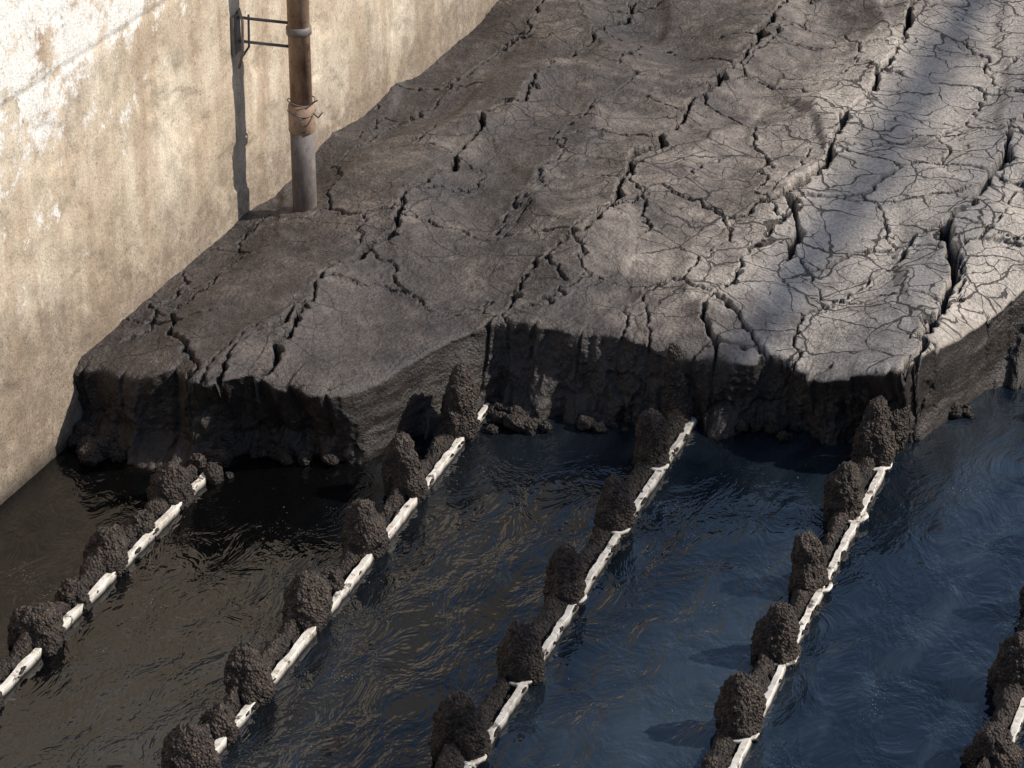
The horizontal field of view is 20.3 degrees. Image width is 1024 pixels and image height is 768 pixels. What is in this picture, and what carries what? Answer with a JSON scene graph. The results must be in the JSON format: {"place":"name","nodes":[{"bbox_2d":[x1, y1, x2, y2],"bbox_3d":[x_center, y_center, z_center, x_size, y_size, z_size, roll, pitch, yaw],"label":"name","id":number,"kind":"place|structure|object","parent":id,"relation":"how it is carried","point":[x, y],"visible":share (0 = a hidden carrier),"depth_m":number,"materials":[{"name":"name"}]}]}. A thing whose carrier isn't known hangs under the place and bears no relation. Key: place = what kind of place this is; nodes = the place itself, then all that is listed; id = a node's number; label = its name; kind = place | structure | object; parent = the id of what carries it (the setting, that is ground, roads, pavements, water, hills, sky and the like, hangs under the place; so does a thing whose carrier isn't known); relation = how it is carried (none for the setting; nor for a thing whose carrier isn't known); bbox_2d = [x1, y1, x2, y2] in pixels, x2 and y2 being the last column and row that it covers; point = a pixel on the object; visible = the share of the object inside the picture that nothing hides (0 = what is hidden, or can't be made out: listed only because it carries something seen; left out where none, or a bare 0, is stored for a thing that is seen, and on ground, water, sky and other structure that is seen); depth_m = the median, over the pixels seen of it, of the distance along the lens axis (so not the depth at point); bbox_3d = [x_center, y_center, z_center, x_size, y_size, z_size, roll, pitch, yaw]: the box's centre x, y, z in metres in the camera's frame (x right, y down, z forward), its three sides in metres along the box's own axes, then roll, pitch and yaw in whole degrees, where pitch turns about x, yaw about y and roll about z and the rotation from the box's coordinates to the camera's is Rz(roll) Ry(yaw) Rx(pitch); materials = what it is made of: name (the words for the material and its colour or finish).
{"place":"outdoors","nodes":[
{"label":"outdoors","id":0,"kind":"place"},
{"bbox_2d":[0,0,497,504],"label":"concrete wall","id":1,"kind":"structure","parent":0,"point":[144,150],"depth_m":12.98,"materials":[{"name":"beige concrete"}]},
{"bbox_2d":[230,0,322,211],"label":"drain pipe","id":2,"kind":"object","parent":1,"relation":"attached to","point":[301,110],"depth_m":13.87,"materials":[{"name":"metal"}]},
{"bbox_2d":[0,387,1023,767],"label":"water","id":3,"kind":"structure","parent":0,"point":[914,623],"depth_m":11.64,"materials":[{"name":"blue liquid"}]},
{"bbox_2d":[0,422,236,708],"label":"crusted aeration rail","id":4,"kind":"object","parent":3,"relation":"in","point":[39,630],"visible":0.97,"depth_m":11.80,"materials":[{"name":"soil"}]},
{"bbox_2d":[160,362,488,767],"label":"crusted aeration rail","id":5,"kind":"object","parent":3,"relation":"in","point":[252,675],"visible":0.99,"depth_m":11.61,"materials":[{"name":"soil"}]},
{"bbox_2d":[67,397,974,484],"bbox_3d":[0.051,0.209,12.969,4.197,0.144,0.644,-3,27,-6],"label":"sludge rubble","id":6,"kind":"object","parent":3,"relation":"on","point":[89,443],"visible":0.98,"depth_m":12.85,"materials":[{"name":"black soil"}]},
{"bbox_2d":[428,342,697,767],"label":"crusted aeration rail","id":7,"kind":"object","parent":3,"relation":"in","point":[465,731],"visible":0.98,"depth_m":11.55,"materials":[{"name":"soil"}]},
{"bbox_2d":[701,395,910,767],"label":"crusted aeration rail","id":8,"kind":"object","parent":3,"relation":"in","point":[742,703],"visible":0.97,"depth_m":11.63,"materials":[{"name":"soil"}]},
{"bbox_2d":[959,586,1023,767],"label":"crusted aeration rail","id":9,"kind":"object","parent":3,"relation":"in","point":[993,745],"visible":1,"depth_m":10.82,"materials":[{"name":"soil"}]},
{"bbox_2d":[14,463,1010,764],"bbox_3d":[-0.017,1.046,11.347,4.458,0.004,4.810,9,28,17],"label":"floating debris","id":10,"kind":"object","parent":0,"point":[450,581],"visible":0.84,"depth_m":11.63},
{"bbox_2d":[73,0,1023,469],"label":"sludge bank","id":11,"kind":"structure","parent":0,"point":[803,214],"depth_m":13.72,"materials":[{"name":"grey soil"}]}
]}

